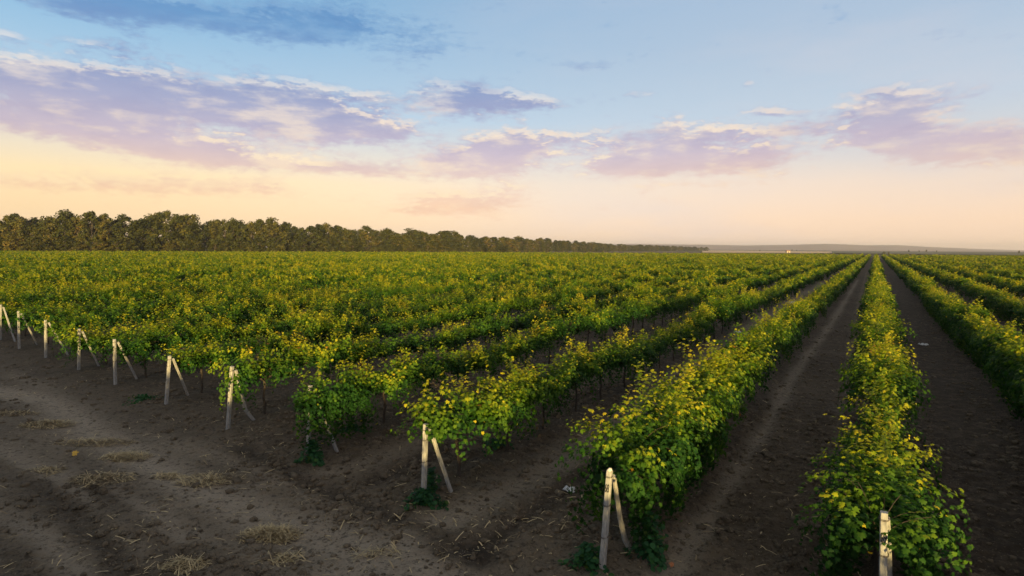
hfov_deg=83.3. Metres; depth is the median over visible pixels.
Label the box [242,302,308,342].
grapevine
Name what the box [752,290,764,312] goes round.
grapevine
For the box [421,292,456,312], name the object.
grapevine
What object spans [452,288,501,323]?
grapevine
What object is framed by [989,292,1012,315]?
grapevine
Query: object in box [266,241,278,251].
deciduous tree
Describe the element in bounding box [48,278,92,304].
grapevine
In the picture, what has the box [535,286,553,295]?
grapevine
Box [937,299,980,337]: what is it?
grapevine
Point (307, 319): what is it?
grapevine
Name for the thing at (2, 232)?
deciduous tree
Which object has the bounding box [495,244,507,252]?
deciduous tree
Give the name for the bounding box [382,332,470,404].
grapevine
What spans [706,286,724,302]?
grapevine
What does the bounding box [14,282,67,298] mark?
grapevine
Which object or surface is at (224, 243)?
bush
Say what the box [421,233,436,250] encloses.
deciduous tree
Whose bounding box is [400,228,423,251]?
deciduous tree
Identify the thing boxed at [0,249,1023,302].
vine rows
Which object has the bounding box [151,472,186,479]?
straw heap
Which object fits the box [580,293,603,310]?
grapevine
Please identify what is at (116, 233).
deciduous tree
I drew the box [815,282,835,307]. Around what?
grapevine
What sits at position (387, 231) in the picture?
deciduous tree
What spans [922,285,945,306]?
grapevine
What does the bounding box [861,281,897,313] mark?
grapevine
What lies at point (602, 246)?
deciduous tree
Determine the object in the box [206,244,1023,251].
hills
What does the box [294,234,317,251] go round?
bush
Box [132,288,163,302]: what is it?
grapevine
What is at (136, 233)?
deciduous tree
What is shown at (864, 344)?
grapevine
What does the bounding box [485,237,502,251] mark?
deciduous tree
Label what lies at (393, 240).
deciduous tree
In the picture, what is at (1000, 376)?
grapevine
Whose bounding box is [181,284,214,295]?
grapevine
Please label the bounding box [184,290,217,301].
grapevine
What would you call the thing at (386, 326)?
grapevine
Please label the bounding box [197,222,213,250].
deciduous tree
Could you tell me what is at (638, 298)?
grapevine
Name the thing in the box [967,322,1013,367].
grapevine
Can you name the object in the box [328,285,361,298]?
grapevine
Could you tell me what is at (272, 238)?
deciduous tree
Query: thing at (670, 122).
sky
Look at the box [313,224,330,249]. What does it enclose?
deciduous tree
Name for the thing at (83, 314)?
grapevine
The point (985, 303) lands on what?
grapevine
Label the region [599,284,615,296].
grapevine
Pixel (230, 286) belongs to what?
grapevine
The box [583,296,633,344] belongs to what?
grapevine
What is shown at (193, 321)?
grapevine
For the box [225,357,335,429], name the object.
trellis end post
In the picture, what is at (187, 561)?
straw heap
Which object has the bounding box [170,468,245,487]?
straw heap
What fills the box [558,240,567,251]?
deciduous tree
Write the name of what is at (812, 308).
grapevine
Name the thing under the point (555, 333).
grapevine
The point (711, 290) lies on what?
grapevine
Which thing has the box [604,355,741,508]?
grapevine
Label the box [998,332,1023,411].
grapevine
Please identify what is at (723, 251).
golden field
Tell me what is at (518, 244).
deciduous tree
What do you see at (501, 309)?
grapevine
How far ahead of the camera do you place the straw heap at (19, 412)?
14.45 m
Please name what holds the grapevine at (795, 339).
on the ground
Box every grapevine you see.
[0,274,36,291]
[0,281,23,303]
[0,282,49,319]
[0,283,21,295]
[0,285,34,328]
[1,293,60,335]
[3,280,49,294]
[4,278,34,286]
[5,298,87,343]
[6,283,75,309]
[12,280,54,290]
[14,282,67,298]
[24,305,110,351]
[28,295,90,313]
[37,280,75,308]
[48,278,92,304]
[49,296,122,335]
[49,313,148,366]
[50,281,104,306]
[56,279,113,304]
[62,281,101,291]
[81,313,191,377]
[82,292,127,311]
[84,298,154,333]
[85,284,119,304]
[89,275,138,304]
[92,278,121,288]
[96,282,152,303]
[98,289,165,328]
[112,275,143,291]
[116,296,153,306]
[119,310,191,353]
[123,285,164,302]
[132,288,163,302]
[133,280,170,292]
[137,302,188,337]
[147,282,195,298]
[148,287,190,317]
[148,333,247,392]
[150,303,247,368]
[153,281,191,291]
[163,301,227,347]
[164,289,226,321]
[175,288,225,309]
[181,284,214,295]
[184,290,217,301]
[184,290,218,300]
[204,280,239,293]
[206,309,279,351]
[206,341,308,413]
[207,290,240,298]
[209,298,259,313]
[212,285,247,305]
[212,291,272,342]
[221,318,300,381]
[224,278,252,291]
[226,280,268,296]
[227,282,266,299]
[236,288,271,305]
[240,291,284,316]
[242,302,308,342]
[250,275,289,291]
[252,279,294,296]
[257,295,297,321]
[259,285,300,302]
[265,316,370,393]
[265,318,338,354]
[267,289,312,311]
[276,295,340,345]
[279,274,311,292]
[282,284,311,296]
[282,295,325,323]
[287,292,364,363]
[287,341,390,448]
[288,288,327,301]
[299,285,338,309]
[299,286,330,296]
[306,291,357,321]
[310,287,340,300]
[313,325,396,369]
[320,284,347,294]
[324,290,351,306]
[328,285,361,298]
[330,304,366,326]
[333,297,373,318]
[333,344,432,422]
[340,287,369,306]
[340,300,408,357]
[354,283,375,302]
[356,292,391,314]
[357,277,399,303]
[358,302,393,327]
[365,278,397,299]
[368,330,425,367]
[377,307,428,351]
[378,293,416,311]
[379,274,417,310]
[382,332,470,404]
[385,295,417,323]
[386,365,530,476]
[396,318,466,358]
[399,278,430,299]
[399,299,437,318]
[401,308,445,341]
[403,290,431,307]
[418,284,443,295]
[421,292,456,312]
[423,291,446,306]
[424,300,473,328]
[433,275,456,295]
[433,287,468,301]
[440,340,499,391]
[441,321,481,354]
[445,284,481,299]
[446,288,476,312]
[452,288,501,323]
[460,349,567,450]
[462,302,512,349]
[462,332,525,381]
[463,287,492,305]
[469,297,507,321]
[473,287,486,297]
[476,283,503,302]
[482,285,500,294]
[494,288,524,316]
[494,316,558,372]
[496,283,518,313]
[496,312,530,337]
[505,281,534,311]
[507,350,585,428]
[508,284,546,314]
[512,301,547,333]
[521,289,552,313]
[523,306,575,363]
[526,280,543,296]
[534,301,564,326]
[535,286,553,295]
[540,284,566,308]
[540,333,608,411]
[547,294,575,319]
[547,311,596,357]
[550,276,583,302]
[554,361,717,547]
[561,289,596,321]
[564,294,614,350]
[566,278,590,303]
[566,332,637,399]
[580,285,598,302]
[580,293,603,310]
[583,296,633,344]
[587,282,611,301]
[588,295,619,308]
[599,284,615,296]
[599,325,656,387]
[603,292,624,311]
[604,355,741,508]
[605,277,627,297]
[613,288,636,300]
[614,292,655,336]
[615,306,636,338]
[623,286,649,300]
[623,291,664,330]
[626,277,654,298]
[627,329,664,377]
[641,285,672,327]
[642,343,738,470]
[646,282,663,297]
[648,324,680,367]
[652,288,677,324]
[653,318,693,360]
[655,282,666,295]
[656,284,675,296]
[657,293,685,322]
[664,312,706,354]
[669,288,695,318]
[674,283,704,316]
[674,334,756,426]
[679,301,717,347]
[686,280,713,303]
[688,287,737,338]
[689,302,728,342]
[695,343,764,417]
[698,280,721,300]
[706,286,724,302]
[709,328,777,403]
[711,282,730,297]
[714,290,739,333]
[714,307,781,389]
[715,287,746,329]
[720,282,756,325]
[731,284,762,319]
[744,323,786,377]
[745,288,766,317]
[746,302,792,366]
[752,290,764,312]
[755,308,807,354]
[755,314,802,361]
[756,289,772,312]
[758,285,777,309]
[764,286,779,306]
[766,286,780,308]
[768,307,809,348]
[773,290,812,341]
[784,299,817,329]
[790,407,973,575]
[791,296,818,332]
[794,304,810,326]
[800,289,827,320]
[802,295,821,312]
[810,289,832,306]
[811,285,833,311]
[811,288,827,319]
[811,298,826,312]
[811,405,945,564]
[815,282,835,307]
[815,282,838,302]
[831,387,925,479]
[836,337,934,418]
[839,360,923,442]
[845,326,912,387]
[846,326,922,419]
[848,306,917,350]
[851,318,913,366]
[852,308,906,345]
[857,287,899,316]
[858,294,903,332]
[860,298,893,329]
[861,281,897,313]
[862,286,894,299]
[864,294,896,319]
[865,276,889,295]
[866,281,889,292]
[921,284,940,303]
[921,285,944,309]
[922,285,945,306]
[922,287,948,315]
[928,289,956,319]
[929,291,947,316]
[930,289,966,324]
[933,299,967,327]
[934,292,967,321]
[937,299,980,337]
[940,298,966,333]
[942,294,994,342]
[949,312,1004,354]
[955,306,994,342]
[964,316,1003,359]
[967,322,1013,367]
[970,311,1023,374]
[971,284,994,306]
[974,321,1022,385]
[975,286,1005,311]
[977,282,1001,304]
[978,323,1023,396]
[984,285,1013,312]
[988,291,1021,319]
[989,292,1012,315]
[997,293,1023,320]
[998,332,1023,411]
[1004,299,1023,322]
[1005,349,1023,420]
[1012,297,1023,328]
[1014,308,1023,331]
[1015,307,1023,330]
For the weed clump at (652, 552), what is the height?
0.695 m
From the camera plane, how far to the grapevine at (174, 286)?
40.97 m
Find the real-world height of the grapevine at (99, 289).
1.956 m
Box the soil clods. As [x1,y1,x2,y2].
[0,310,1023,575]
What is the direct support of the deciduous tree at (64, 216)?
on the ground
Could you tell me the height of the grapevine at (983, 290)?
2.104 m
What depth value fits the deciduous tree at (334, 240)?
335.63 m
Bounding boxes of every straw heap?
[1,409,37,416]
[17,418,76,428]
[26,465,68,474]
[49,436,140,447]
[65,469,139,487]
[94,448,153,462]
[149,552,211,575]
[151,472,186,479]
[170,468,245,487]
[235,520,305,545]
[255,547,304,566]
[348,542,404,559]
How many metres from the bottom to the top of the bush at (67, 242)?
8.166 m
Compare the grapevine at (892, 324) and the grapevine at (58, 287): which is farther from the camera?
the grapevine at (58, 287)
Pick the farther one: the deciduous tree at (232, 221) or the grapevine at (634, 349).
the deciduous tree at (232, 221)
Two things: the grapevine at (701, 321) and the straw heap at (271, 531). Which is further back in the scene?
the grapevine at (701, 321)
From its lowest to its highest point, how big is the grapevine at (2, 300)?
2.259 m
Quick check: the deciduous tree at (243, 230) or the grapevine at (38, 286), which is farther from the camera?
the deciduous tree at (243, 230)
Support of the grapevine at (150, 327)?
on the ground
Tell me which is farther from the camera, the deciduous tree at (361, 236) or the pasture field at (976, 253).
the pasture field at (976, 253)
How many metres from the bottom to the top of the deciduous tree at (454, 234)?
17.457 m
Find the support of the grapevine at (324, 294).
on the ground
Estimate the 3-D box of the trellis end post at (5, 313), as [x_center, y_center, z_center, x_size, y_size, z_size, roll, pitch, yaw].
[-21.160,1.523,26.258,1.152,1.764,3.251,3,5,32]
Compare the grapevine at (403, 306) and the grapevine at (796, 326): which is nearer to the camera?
the grapevine at (796, 326)
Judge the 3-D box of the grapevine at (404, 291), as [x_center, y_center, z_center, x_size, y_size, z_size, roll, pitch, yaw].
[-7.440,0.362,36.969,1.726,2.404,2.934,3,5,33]
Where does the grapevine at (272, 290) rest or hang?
on the ground
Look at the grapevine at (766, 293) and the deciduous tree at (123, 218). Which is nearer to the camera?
the grapevine at (766, 293)
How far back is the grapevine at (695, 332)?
22.22 m
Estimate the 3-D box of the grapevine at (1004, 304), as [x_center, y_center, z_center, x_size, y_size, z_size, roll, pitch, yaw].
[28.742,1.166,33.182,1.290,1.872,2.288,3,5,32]
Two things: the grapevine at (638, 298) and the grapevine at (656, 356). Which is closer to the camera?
the grapevine at (656, 356)
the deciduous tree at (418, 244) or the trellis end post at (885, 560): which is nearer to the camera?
the trellis end post at (885, 560)
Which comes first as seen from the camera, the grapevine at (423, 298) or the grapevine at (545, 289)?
the grapevine at (423, 298)
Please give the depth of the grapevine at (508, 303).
29.22 m
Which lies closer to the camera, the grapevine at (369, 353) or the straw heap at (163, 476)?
the straw heap at (163, 476)
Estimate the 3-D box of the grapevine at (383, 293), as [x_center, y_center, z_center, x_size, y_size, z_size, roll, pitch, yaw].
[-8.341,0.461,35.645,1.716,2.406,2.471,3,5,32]
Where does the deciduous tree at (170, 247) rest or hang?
on the ground
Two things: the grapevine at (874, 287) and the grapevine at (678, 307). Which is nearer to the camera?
the grapevine at (678, 307)
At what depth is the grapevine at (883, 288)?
39.37 m
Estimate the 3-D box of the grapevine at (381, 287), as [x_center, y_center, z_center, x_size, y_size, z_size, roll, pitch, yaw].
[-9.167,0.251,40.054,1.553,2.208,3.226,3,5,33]
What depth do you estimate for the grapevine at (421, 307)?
28.80 m
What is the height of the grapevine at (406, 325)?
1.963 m
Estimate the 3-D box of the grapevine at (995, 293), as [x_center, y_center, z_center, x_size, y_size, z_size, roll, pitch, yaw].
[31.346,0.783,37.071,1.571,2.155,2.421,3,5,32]
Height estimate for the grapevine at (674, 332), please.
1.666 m
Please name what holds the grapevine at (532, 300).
on the ground
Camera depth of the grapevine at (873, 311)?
25.79 m
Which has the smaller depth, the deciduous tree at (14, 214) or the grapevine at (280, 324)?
the grapevine at (280, 324)
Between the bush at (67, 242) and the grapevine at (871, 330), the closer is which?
the grapevine at (871, 330)
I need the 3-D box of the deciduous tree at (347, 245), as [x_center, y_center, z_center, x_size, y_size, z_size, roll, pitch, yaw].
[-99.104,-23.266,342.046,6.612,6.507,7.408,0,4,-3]
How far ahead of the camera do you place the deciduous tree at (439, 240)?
403.18 m
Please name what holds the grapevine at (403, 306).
on the ground
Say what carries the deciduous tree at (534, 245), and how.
on the ground
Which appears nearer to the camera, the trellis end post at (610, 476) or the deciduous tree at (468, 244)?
the trellis end post at (610, 476)
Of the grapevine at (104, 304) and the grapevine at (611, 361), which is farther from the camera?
the grapevine at (104, 304)
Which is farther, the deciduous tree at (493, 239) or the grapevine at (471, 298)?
the deciduous tree at (493, 239)
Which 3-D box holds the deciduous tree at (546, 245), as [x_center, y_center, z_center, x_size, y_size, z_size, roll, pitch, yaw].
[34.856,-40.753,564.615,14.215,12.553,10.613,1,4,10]
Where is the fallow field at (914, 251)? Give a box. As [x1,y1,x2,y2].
[770,250,972,251]
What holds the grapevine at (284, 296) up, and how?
on the ground
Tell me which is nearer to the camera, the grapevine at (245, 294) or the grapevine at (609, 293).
the grapevine at (245, 294)
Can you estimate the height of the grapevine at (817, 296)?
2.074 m
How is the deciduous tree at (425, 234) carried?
on the ground
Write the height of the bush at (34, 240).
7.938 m
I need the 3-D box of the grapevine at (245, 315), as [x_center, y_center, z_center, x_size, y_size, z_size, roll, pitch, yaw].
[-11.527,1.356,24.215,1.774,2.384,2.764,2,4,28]
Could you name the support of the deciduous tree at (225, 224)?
on the ground
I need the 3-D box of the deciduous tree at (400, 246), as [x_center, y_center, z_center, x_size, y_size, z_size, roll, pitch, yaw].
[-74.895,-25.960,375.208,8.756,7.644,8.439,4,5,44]
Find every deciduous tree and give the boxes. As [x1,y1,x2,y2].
[0,215,23,248]
[0,215,35,250]
[0,220,12,250]
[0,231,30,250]
[4,213,27,241]
[16,223,46,249]
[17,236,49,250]
[26,217,38,249]
[30,221,59,250]
[32,216,63,250]
[39,244,54,250]
[48,209,79,250]
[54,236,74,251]
[60,214,92,250]
[67,242,88,250]
[76,211,104,250]
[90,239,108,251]
[93,213,113,249]
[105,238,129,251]
[107,220,136,249]
[110,214,143,250]
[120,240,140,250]
[123,221,144,251]
[128,218,156,250]
[141,213,166,250]
[146,243,155,251]
[148,210,181,250]
[161,214,195,250]
[161,242,178,251]
[169,213,201,250]
[179,214,206,250]
[180,241,194,251]
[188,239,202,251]
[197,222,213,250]
[207,219,224,250]
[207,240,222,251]
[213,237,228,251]
[215,219,234,250]
[223,217,242,251]
[226,220,253,250]
[234,243,247,251]
[242,221,261,251]
[251,219,270,251]
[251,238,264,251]
[257,217,290,251]
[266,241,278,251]
[274,224,289,251]
[276,242,285,251]
[282,221,295,250]
[283,224,295,249]
[288,226,302,249]
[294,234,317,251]
[295,227,307,251]
[304,226,322,251]
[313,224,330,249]
[314,245,323,251]
[319,223,335,250]
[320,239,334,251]
[326,231,339,250]
[332,225,348,251]
[340,243,350,251]
[342,228,352,249]
[346,238,365,251]
[350,229,359,249]
[356,230,366,249]
[358,225,379,251]
[366,229,382,251]
[376,231,386,250]
[379,228,395,250]
[382,235,401,251]
[382,243,396,251]
[393,232,405,250]
[394,243,402,251]
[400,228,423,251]
[402,233,414,250]
[408,230,426,250]
[419,231,434,251]
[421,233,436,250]
[424,240,437,251]
[427,241,444,252]
[431,234,446,251]
[435,231,453,251]
[438,230,457,251]
[439,242,450,251]
[448,230,466,252]
[456,235,464,250]
[463,236,474,251]
[473,237,484,251]
[482,236,495,251]
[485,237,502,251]
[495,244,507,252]
[496,237,505,249]
[504,238,517,251]
[510,239,520,251]
[515,238,527,251]
[522,238,533,251]
[527,239,537,251]
[533,237,545,251]
[543,238,554,249]
[544,240,554,251]
[553,240,562,251]
[556,240,564,251]
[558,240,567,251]
[566,240,571,251]
[570,242,578,251]
[572,240,581,251]
[577,242,585,251]
[587,242,596,251]
[598,243,606,251]
[617,244,625,251]
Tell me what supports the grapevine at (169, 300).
on the ground
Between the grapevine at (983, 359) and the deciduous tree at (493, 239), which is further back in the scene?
the deciduous tree at (493, 239)
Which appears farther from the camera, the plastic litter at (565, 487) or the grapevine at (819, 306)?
the grapevine at (819, 306)
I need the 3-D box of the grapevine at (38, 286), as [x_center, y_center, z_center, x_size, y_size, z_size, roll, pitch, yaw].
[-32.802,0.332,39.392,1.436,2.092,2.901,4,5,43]
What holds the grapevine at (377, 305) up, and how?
on the ground
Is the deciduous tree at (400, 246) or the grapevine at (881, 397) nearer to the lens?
the grapevine at (881, 397)
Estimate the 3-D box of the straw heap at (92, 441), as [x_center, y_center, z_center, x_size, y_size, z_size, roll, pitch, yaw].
[-8.983,3.284,12.397,2.013,0.121,0.741,0,4,0]
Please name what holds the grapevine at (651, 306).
on the ground
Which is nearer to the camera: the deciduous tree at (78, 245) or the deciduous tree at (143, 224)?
the deciduous tree at (78, 245)
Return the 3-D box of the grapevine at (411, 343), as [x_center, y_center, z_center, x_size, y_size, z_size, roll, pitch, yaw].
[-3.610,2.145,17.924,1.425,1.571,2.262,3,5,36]
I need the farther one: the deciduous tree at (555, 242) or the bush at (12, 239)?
the deciduous tree at (555, 242)
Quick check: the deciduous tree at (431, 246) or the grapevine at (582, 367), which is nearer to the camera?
the grapevine at (582, 367)
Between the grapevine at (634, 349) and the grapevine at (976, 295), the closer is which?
the grapevine at (634, 349)
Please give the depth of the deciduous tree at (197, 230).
270.03 m
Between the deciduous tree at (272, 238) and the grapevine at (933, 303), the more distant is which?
the deciduous tree at (272, 238)
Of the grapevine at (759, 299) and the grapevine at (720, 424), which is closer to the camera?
the grapevine at (720, 424)
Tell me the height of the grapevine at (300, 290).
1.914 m
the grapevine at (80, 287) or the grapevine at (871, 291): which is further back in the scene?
the grapevine at (80, 287)
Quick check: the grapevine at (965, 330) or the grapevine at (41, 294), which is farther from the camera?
the grapevine at (41, 294)
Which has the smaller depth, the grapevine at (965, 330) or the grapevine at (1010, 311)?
the grapevine at (965, 330)
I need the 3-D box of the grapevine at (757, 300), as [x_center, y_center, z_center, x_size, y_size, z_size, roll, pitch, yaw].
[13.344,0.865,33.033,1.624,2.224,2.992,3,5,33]
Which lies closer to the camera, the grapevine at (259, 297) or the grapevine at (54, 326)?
the grapevine at (54, 326)
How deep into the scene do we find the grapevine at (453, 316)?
25.33 m
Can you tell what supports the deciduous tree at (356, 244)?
on the ground
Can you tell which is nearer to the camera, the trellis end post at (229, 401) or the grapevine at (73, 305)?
the trellis end post at (229, 401)
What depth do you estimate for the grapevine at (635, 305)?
26.54 m
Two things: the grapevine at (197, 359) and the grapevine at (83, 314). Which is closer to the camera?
the grapevine at (197, 359)
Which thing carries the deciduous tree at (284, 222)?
on the ground
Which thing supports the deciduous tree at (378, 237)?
on the ground
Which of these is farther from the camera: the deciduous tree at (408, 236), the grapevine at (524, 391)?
the deciduous tree at (408, 236)
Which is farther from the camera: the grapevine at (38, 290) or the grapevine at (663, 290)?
the grapevine at (663, 290)
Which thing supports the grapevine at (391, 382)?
on the ground
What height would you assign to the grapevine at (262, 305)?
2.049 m
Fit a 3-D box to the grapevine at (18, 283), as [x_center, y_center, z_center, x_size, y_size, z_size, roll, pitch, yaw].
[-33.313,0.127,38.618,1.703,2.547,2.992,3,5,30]
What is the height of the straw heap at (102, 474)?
0.097 m
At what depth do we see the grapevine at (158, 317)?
24.79 m
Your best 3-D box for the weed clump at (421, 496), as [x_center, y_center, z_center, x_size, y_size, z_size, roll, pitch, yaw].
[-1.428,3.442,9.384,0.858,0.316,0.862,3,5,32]
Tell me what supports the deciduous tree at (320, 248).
on the ground
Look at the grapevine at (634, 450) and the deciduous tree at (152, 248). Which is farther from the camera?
the deciduous tree at (152, 248)
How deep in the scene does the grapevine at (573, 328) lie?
21.30 m
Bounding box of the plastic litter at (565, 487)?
[563,485,574,492]
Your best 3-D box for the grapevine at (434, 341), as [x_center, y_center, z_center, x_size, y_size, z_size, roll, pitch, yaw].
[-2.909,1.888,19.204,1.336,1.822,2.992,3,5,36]
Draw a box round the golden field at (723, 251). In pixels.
[702,250,831,252]
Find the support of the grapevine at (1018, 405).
on the ground
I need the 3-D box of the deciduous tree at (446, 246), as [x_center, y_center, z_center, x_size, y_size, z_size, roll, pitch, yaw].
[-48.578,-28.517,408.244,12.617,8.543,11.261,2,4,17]
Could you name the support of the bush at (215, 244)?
on the ground
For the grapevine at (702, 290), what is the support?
on the ground
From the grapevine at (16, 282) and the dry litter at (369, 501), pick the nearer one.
the dry litter at (369, 501)
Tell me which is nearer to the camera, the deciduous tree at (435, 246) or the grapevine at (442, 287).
the grapevine at (442, 287)
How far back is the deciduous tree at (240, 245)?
286.67 m
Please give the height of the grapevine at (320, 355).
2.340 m
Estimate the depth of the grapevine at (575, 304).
28.41 m
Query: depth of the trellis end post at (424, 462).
9.47 m
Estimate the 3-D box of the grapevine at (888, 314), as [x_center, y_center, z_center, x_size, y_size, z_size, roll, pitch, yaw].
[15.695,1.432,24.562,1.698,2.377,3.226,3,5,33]
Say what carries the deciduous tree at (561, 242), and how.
on the ground
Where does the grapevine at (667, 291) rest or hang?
on the ground
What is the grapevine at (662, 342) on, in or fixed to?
on the ground
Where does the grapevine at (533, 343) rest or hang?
on the ground
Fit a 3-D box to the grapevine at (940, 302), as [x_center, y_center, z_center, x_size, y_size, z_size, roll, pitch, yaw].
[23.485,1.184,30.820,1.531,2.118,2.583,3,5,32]
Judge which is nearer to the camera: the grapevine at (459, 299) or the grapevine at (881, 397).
the grapevine at (881, 397)
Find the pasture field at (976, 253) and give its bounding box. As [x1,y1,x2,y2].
[832,251,1023,254]
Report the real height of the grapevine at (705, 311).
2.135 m
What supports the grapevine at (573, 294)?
on the ground
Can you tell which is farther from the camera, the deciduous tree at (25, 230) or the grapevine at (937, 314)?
the deciduous tree at (25, 230)
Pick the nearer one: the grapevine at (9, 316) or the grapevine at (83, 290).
the grapevine at (9, 316)
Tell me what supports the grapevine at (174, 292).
on the ground
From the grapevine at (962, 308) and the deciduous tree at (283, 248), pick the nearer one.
the grapevine at (962, 308)
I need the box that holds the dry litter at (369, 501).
[0,324,864,575]
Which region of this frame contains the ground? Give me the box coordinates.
[0,247,1023,575]
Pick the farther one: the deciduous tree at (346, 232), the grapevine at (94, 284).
the deciduous tree at (346, 232)
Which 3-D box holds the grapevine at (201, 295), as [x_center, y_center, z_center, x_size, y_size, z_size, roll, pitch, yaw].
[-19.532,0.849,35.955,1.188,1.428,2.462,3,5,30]
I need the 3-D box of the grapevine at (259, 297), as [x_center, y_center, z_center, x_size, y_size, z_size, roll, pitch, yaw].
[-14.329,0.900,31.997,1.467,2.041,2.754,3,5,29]
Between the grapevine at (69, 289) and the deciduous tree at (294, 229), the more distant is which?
the deciduous tree at (294, 229)
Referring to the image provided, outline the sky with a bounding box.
[0,0,1023,249]
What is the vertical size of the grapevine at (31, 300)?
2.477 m
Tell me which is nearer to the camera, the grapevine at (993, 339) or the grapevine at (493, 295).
the grapevine at (993, 339)
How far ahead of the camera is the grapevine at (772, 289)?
40.98 m
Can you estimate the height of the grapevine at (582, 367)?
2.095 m
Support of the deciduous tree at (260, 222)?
on the ground
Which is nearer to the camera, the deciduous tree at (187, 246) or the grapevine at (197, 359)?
the grapevine at (197, 359)
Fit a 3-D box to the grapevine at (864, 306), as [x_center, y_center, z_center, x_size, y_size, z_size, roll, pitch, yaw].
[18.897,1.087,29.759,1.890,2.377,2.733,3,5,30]
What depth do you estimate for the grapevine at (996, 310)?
34.60 m
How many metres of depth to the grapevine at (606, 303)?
31.56 m
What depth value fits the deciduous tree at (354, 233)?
349.70 m
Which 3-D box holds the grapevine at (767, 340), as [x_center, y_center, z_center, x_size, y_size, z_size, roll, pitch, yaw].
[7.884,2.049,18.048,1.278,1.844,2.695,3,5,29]
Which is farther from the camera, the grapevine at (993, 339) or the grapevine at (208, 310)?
the grapevine at (208, 310)
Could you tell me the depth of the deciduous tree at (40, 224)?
232.83 m
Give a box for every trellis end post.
[0,302,73,341]
[17,307,106,348]
[44,316,133,357]
[77,322,168,369]
[112,336,169,384]
[164,343,266,404]
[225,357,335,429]
[306,381,398,451]
[421,423,488,492]
[599,439,659,569]
[878,473,892,575]
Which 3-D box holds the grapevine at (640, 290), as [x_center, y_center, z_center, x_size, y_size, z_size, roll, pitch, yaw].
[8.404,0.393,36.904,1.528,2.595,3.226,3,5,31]
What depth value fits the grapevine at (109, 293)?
31.62 m
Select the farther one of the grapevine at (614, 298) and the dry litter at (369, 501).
the grapevine at (614, 298)
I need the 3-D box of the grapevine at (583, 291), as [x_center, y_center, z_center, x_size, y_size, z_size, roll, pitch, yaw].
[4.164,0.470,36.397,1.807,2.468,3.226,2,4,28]
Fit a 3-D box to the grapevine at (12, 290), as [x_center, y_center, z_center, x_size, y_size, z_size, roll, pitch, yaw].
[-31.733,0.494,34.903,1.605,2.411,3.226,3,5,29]
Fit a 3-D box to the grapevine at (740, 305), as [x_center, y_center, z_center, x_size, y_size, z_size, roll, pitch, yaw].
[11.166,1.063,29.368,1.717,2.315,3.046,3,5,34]
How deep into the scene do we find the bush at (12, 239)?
226.97 m
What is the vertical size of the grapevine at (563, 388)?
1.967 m
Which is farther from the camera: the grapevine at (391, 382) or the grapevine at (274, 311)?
the grapevine at (274, 311)
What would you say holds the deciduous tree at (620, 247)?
on the ground
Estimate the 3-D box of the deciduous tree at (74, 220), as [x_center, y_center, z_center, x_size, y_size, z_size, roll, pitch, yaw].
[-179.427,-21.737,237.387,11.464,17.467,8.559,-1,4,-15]
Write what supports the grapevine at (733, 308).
on the ground
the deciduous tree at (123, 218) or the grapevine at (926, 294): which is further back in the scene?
the deciduous tree at (123, 218)
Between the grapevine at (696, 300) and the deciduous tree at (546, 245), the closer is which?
the grapevine at (696, 300)
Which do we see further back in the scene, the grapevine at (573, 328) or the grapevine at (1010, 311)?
the grapevine at (1010, 311)
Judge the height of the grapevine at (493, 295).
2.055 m
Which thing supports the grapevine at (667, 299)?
on the ground
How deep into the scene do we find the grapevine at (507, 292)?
35.45 m
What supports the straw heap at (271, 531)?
on the ground
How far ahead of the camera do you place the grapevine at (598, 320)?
22.29 m
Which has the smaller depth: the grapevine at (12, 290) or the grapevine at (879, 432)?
the grapevine at (879, 432)
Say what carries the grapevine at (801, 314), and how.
on the ground
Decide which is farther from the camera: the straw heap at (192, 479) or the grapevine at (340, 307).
the grapevine at (340, 307)
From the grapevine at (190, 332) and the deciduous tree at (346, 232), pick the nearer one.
the grapevine at (190, 332)
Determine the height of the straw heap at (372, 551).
0.082 m
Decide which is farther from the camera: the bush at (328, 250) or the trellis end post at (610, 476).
the bush at (328, 250)
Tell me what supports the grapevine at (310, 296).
on the ground
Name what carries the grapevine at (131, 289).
on the ground
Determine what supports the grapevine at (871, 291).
on the ground
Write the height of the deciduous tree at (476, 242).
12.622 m
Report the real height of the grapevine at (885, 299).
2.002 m
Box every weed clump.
[122,393,162,405]
[293,439,324,465]
[337,422,366,433]
[401,487,448,511]
[427,467,441,494]
[482,438,513,452]
[558,541,613,575]
[622,511,668,571]
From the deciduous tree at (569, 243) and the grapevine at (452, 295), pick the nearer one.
the grapevine at (452, 295)
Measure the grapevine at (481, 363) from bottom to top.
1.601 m
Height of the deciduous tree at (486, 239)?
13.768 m
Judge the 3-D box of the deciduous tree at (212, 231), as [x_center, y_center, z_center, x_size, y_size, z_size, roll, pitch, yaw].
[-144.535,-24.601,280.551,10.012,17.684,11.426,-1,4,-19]
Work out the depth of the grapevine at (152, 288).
39.80 m
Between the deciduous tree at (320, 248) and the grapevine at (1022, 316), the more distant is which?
the deciduous tree at (320, 248)
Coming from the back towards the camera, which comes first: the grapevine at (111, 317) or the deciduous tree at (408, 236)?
the deciduous tree at (408, 236)
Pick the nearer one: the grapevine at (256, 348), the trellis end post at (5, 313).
the grapevine at (256, 348)
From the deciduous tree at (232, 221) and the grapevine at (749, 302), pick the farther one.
the deciduous tree at (232, 221)
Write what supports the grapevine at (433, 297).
on the ground
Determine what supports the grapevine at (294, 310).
on the ground
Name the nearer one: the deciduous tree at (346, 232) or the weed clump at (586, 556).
the weed clump at (586, 556)
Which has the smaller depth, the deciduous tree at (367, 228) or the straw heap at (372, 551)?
the straw heap at (372, 551)
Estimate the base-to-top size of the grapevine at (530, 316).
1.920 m
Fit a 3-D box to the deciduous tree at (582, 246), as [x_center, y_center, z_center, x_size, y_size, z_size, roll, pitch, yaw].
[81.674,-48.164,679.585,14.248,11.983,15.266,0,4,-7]

